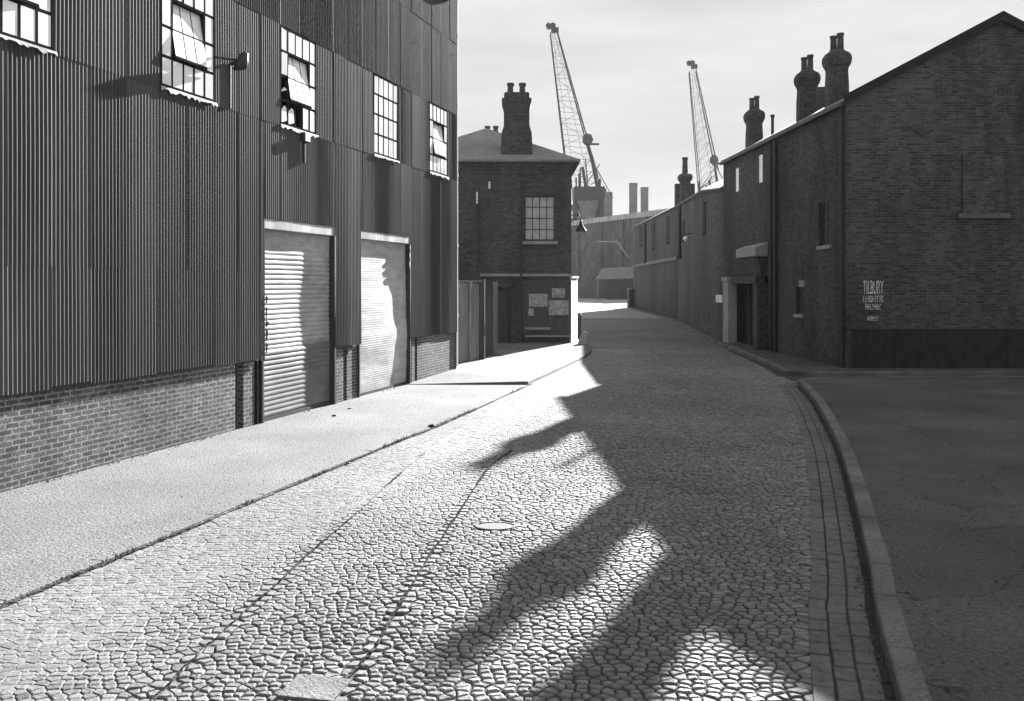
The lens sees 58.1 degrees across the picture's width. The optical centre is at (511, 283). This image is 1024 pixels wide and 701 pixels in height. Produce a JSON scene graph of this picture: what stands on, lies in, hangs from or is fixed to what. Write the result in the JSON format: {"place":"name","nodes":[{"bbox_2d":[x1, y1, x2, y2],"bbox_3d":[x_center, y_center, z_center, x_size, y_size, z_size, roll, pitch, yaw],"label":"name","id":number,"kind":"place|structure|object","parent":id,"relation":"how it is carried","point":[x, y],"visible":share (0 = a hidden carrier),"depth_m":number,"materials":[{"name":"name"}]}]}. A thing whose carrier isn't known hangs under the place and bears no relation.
{"place":"outdoors","nodes":[
{"label":"outdoors","id":0,"kind":"place"},
{"bbox_2d":[0,384,521,595],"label":"pavement","id":1,"kind":"structure","parent":0,"point":[217,466],"depth_m":11.25,"materials":[{"name":"grey concrete"}]},
{"bbox_2d":[0,349,896,700],"bbox_3d":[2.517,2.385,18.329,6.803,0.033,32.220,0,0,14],"label":"cobbled road","id":2,"kind":"structure","parent":0,"point":[652,381],"depth_m":7.70,"materials":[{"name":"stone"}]},
{"bbox_2d":[0,383,533,700],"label":"road seam","id":3,"kind":"object","parent":2,"relation":"on","point":[371,651],"visible":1,"depth_m":7.74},
{"bbox_2d":[0,344,591,604],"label":"kerb","id":4,"kind":"structure","parent":2,"relation":"on","point":[30,588],"depth_m":9.65,"materials":[{"name":"grey stone"}]},
{"bbox_2d":[277,674,350,700],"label":"access cover","id":5,"kind":"object","parent":2,"relation":"on","point":[302,687],"visible":1,"depth_m":5.40,"materials":[{"name":"metal"}]},
{"bbox_2d":[0,352,627,698],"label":"joint dust","id":6,"kind":"object","parent":2,"relation":"on","point":[7,623],"visible":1,"depth_m":7.93,"materials":[{"name":"grey sand"}]},
{"bbox_2d":[45,387,867,577],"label":"weeds","id":7,"kind":"object","parent":2,"relation":"on","point":[445,421],"visible":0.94,"depth_m":11.52,"materials":[{"name":"plant"}]},
{"bbox_2d":[474,521,516,530],"bbox_3d":[-0.163,2.393,9.060,0.430,0.037,0.310,0,0,0],"label":"manhole cover","id":8,"kind":"object","parent":2,"relation":"on","point":[497,525],"visible":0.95,"depth_m":9.05,"materials":[{"name":"metal"}]},
{"bbox_2d":[778,384,885,700],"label":"gutter channel","id":9,"kind":"object","parent":2,"relation":"on","point":[844,675],"visible":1,"depth_m":7.22,"materials":[{"name":"stone"}]},
{"bbox_2d":[404,339,587,384],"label":"pavement","id":10,"kind":"structure","parent":0,"point":[516,363],"depth_m":26.32,"materials":[{"name":"grey concrete"}]},
{"bbox_2d":[458,279,497,361],"bbox_3d":[-1.291,1.085,31.132,1.675,2.450,9.102,0,0,-3],"label":"board fence","id":11,"kind":"object","parent":10,"relation":"on","point":[478,320],"visible":0.91,"depth_m":28.02,"materials":[{"name":"grey wood"}]},
{"bbox_2d":[578,313,581,338],"bbox_3d":[2.830,1.770,38.600,0.180,1.080,0.171,0,0,0],"label":"bollard","id":12,"kind":"object","parent":10,"relation":"on","point":[579,324],"visible":0.79,"depth_m":38.54,"materials":[{"name":"metal"}]},
{"bbox_2d":[578,331,588,343],"bbox_3d":[2.721,2.060,35.200,0.397,0.500,0.397,0,0,0],"label":"guard stone","id":13,"kind":"object","parent":10,"relation":"on","point":[583,339],"visible":1,"depth_m":35.05,"materials":[{"name":"grey stone"}]},
{"bbox_2d":[571,189,612,220],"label":"concrete block","id":14,"kind":"structure","parent":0,"point":[588,209],"depth_m":228.00,"materials":[{"name":"grey concrete"}]},
{"bbox_2d":[578,299,660,317],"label":"yard","id":15,"kind":"structure","parent":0,"point":[602,308],"depth_m":84.03,"materials":[{"name":"grey concrete"}]},
{"bbox_2d":[591,267,632,298],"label":"shed","id":16,"kind":"structure","parent":15,"relation":"on","point":[615,289],"depth_m":140.00,"materials":[{"name":"metal"}]},
{"bbox_2d":[581,318,728,349],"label":"road","id":17,"kind":"structure","parent":0,"point":[599,336],"depth_m":42.58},
{"bbox_2d":[457,0,1023,214],"label":"sky","id":18,"kind":"structure","parent":0,"point":[626,60],"materials":[{"name":"white"}]},
{"bbox_2d":[631,307,1023,371],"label":"pavement","id":19,"kind":"structure","parent":0,"point":[791,363],"depth_m":25.77,"materials":[{"name":"concrete"}]},
{"bbox_2d":[804,377,1023,700],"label":"pavement","id":20,"kind":"structure","parent":0,"point":[967,435],"depth_m":9.36,"materials":[{"name":"concrete"}]},
{"bbox_2d":[0,373,1023,700],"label":"grit","id":21,"kind":"object","parent":20,"relation":"on","point":[864,583],"visible":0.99,"depth_m":8.01,"materials":[{"name":"gravel"}]},
{"label":"ground","id":22,"kind":"structure","parent":0,"visible":0},
{"bbox_2d":[0,0,457,492],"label":"warehouse","id":23,"kind":"structure","parent":22,"relation":"on","point":[187,254],"depth_m":14.29,"materials":[{"name":"metal"}]},
{"bbox_2d":[0,0,57,55],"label":"window","id":24,"kind":"structure","parent":23,"relation":"in","point":[23,22],"depth_m":10.80,"materials":[{"name":"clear glass"}]},
{"bbox_2d":[160,0,217,106],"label":"window","id":25,"kind":"structure","parent":23,"relation":"in","point":[178,75],"depth_m":13.71,"materials":[{"name":"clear glass"}]},
{"bbox_2d":[215,51,248,107],"bbox_3d":[-4.455,-3.243,14.585,0.544,0.886,0.279,0,0,-37],"label":"floodlight","id":26,"kind":"object","parent":23,"relation":"attached to","point":[240,63],"visible":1,"depth_m":14.60,"materials":[{"name":"metal"}]},
{"bbox_2d":[281,25,318,137],"bbox_3d":[-3.920,-3.639,16.836,0.187,1.822,1.350,0,0,16],"label":"window","id":27,"kind":"structure","parent":23,"relation":"in","point":[296,48],"depth_m":16.82,"materials":[{"name":"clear glass"}]},
{"bbox_2d":[301,132,309,162],"bbox_3d":[-3.795,-2.495,16.930,0.105,0.550,0.200,0,0,16],"label":"junction box","id":28,"kind":"object","parent":23,"relation":"attached to","point":[305,137],"visible":1,"depth_m":16.90,"materials":[{"name":"metal"}]},
{"bbox_2d":[373,73,399,162],"bbox_3d":[-2.846,-3.639,20.533,0.166,1.822,1.350,0,0,16],"label":"window","id":29,"kind":"structure","parent":23,"relation":"in","point":[385,110],"depth_m":20.49,"materials":[{"name":"white glass"}]},
{"bbox_2d":[429,102,448,179],"bbox_3d":[-1.916,-3.638,23.668,0.180,1.824,1.350,0,0,16],"label":"window","id":30,"kind":"structure","parent":23,"relation":"in","point":[438,162],"depth_m":23.64,"materials":[{"name":"white glass"}]},
{"bbox_2d":[458,83,579,342],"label":"brick house","id":31,"kind":"structure","parent":22,"relation":"on","point":[514,233],"depth_m":36.00,"materials":[{"name":"grey brick"}]},
{"bbox_2d":[498,288,510,341],"bbox_3d":[-0.575,1.225,36.180,1.050,2.150,0.040,0,0,0],"label":"door","id":32,"kind":"structure","parent":31,"relation":"in","point":[504,294],"depth_m":36.16,"materials":[{"name":"grey wood"}]},
{"bbox_2d":[522,196,557,244],"bbox_3d":[1.090,-2.485,36.020,1.380,1.910,0.240,0,0,0],"label":"window","id":33,"kind":"structure","parent":31,"relation":"in","point":[539,210],"depth_m":36.12,"materials":[{"name":"glass"}]},
{"bbox_2d":[571,214,586,231],"bbox_3d":[2.701,-2.440,37.157,0.676,0.720,0.496,0,0,-29],"label":"street lamp","id":34,"kind":"object","parent":31,"relation":"attached to","point":[580,227],"visible":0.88,"depth_m":37.09,"materials":[{"name":"metal"}]},
{"bbox_2d":[546,22,612,220],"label":"dock crane","id":35,"kind":"object","parent":22,"relation":"on","point":[586,192],"visible":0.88,"depth_m":204.97,"materials":[{"name":"metal"}]},
{"bbox_2d":[578,278,610,297],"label":"board fence","id":36,"kind":"object","parent":22,"relation":"on","point":[587,288],"visible":0.4,"depth_m":149.92,"materials":[{"name":"wood"}]},
{"bbox_2d":[571,208,668,286],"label":"dock shed","id":37,"kind":"structure","parent":22,"relation":"on","point":[601,243],"depth_m":167.06,"materials":[{"name":"metal"}]},
{"bbox_2d":[629,183,637,212],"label":"factory stack","id":38,"kind":"object","parent":22,"relation":"on","point":[632,197],"visible":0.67,"depth_m":234.06,"materials":[{"name":"concrete"}]},
{"bbox_2d":[640,187,648,211],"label":"factory stack","id":39,"kind":"object","parent":22,"relation":"on","point":[644,198],"visible":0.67,"depth_m":234.12,"materials":[{"name":"concrete"}]},
{"bbox_2d":[627,157,722,338],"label":"brick range","id":40,"kind":"structure","parent":22,"relation":"on","point":[675,274],"depth_m":57.99,"materials":[{"name":"brick"}]},
{"bbox_2d":[639,227,642,246],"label":"window","id":41,"kind":"structure","parent":40,"relation":"in","point":[640,229],"depth_m":83.98,"materials":[{"name":"grey glass"}]},
{"bbox_2d":[651,223,654,249],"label":"window","id":42,"kind":"structure","parent":40,"relation":"in","point":[652,225],"depth_m":75.08,"materials":[{"name":"grey glass"}]},
{"bbox_2d":[666,216,668,243],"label":"window","id":43,"kind":"structure","parent":40,"relation":"in","point":[667,218],"depth_m":66.42,"materials":[{"name":"black glass"}]},
{"bbox_2d":[682,221,684,241],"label":"window","id":44,"kind":"structure","parent":40,"relation":"in","point":[683,222],"depth_m":56.54,"materials":[{"name":"black glass"}]},
{"bbox_2d":[683,233,691,241],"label":"wall lamp","id":45,"kind":"object","parent":40,"relation":"attached to","point":[685,238],"visible":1,"depth_m":51.09,"materials":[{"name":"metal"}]},
{"bbox_2d":[703,201,705,234],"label":"window","id":46,"kind":"structure","parent":40,"relation":"in","point":[704,203],"depth_m":44.17,"materials":[{"name":"black glass"}]},
{"bbox_2d":[716,295,721,302],"bbox_3d":[8.677,0.624,38.548,0.050,0.312,1.200,0,0,0],"label":"notice plate","id":47,"kind":"object","parent":40,"relation":"attached to","point":[718,298],"visible":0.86,"depth_m":38.43,"materials":[{"name":"white metal"}]},
{"bbox_2d":[686,60,722,190],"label":"dock crane","id":48,"kind":"object","parent":22,"relation":"on","point":[714,160],"visible":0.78,"depth_m":252.35,"materials":[{"name":"metal"}]},
{"bbox_2d":[628,307,1023,700],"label":"kerb","id":49,"kind":"structure","parent":22,"relation":"on","point":[906,674],"depth_m":8.23,"materials":[{"name":"stone"}]},
{"bbox_2d":[719,11,1023,367],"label":"brick building","id":50,"kind":"structure","parent":22,"relation":"on","point":[904,183],"depth_m":25.00,"materials":[{"name":"grey brick"}]},
{"bbox_2d":[735,168,738,191],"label":"slit window","id":51,"kind":"structure","parent":50,"relation":"in","point":[736,170],"depth_m":35.58,"materials":[{"name":"glass"}]},
{"bbox_2d":[737,277,767,348],"bbox_3d":[8.983,1.050,34.300,0.063,2.700,5.200,0,0,0],"label":"doorway","id":52,"kind":"structure","parent":50,"relation":"in","point":[742,289],"depth_m":35.64,"materials":[{"name":"black wood"}]},
{"bbox_2d":[758,154,762,182],"bbox_3d":[8.811,-4.060,32.550,0.067,0.980,0.563,0,0,-2],"label":"slit window","id":53,"kind":"structure","parent":50,"relation":"in","point":[760,158],"depth_m":32.62,"materials":[{"name":"glass"}]},
{"bbox_2d":[793,280,804,317],"bbox_3d":[8.963,0.475,28.700,0.190,1.150,1.100,0,0,0],"label":"window","id":54,"kind":"structure","parent":50,"relation":"in","point":[801,282],"depth_m":28.73,"materials":[{"name":"glass"}]},
{"bbox_2d":[816,201,831,249],"bbox_3d":[9.045,-1.675,26.550,0.190,1.350,1.140,0,0,0],"label":"window","id":55,"kind":"structure","parent":50,"relation":"in","point":[825,207],"depth_m":26.67,"materials":[{"name":"glass"}]},
{"bbox_2d":[863,281,882,320],"bbox_3d":[9.795,0.460,24.986,0.551,1.080,0.004,0,0,0],"label":"painted sign","id":56,"kind":"object","parent":50,"relation":"attached to","point":[876,306],"visible":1,"depth_m":24.99,"materials":[{"name":"white paint"}]},
{"bbox_2d":[956,154,1010,217],"bbox_3d":[12.750,-2.635,24.928,1.400,1.730,0.136,0,0,0],"label":"blocked window","id":57,"kind":"structure","parent":50,"relation":"in","point":[982,174],"depth_m":24.94,"materials":[{"name":"brick"}]}
]}

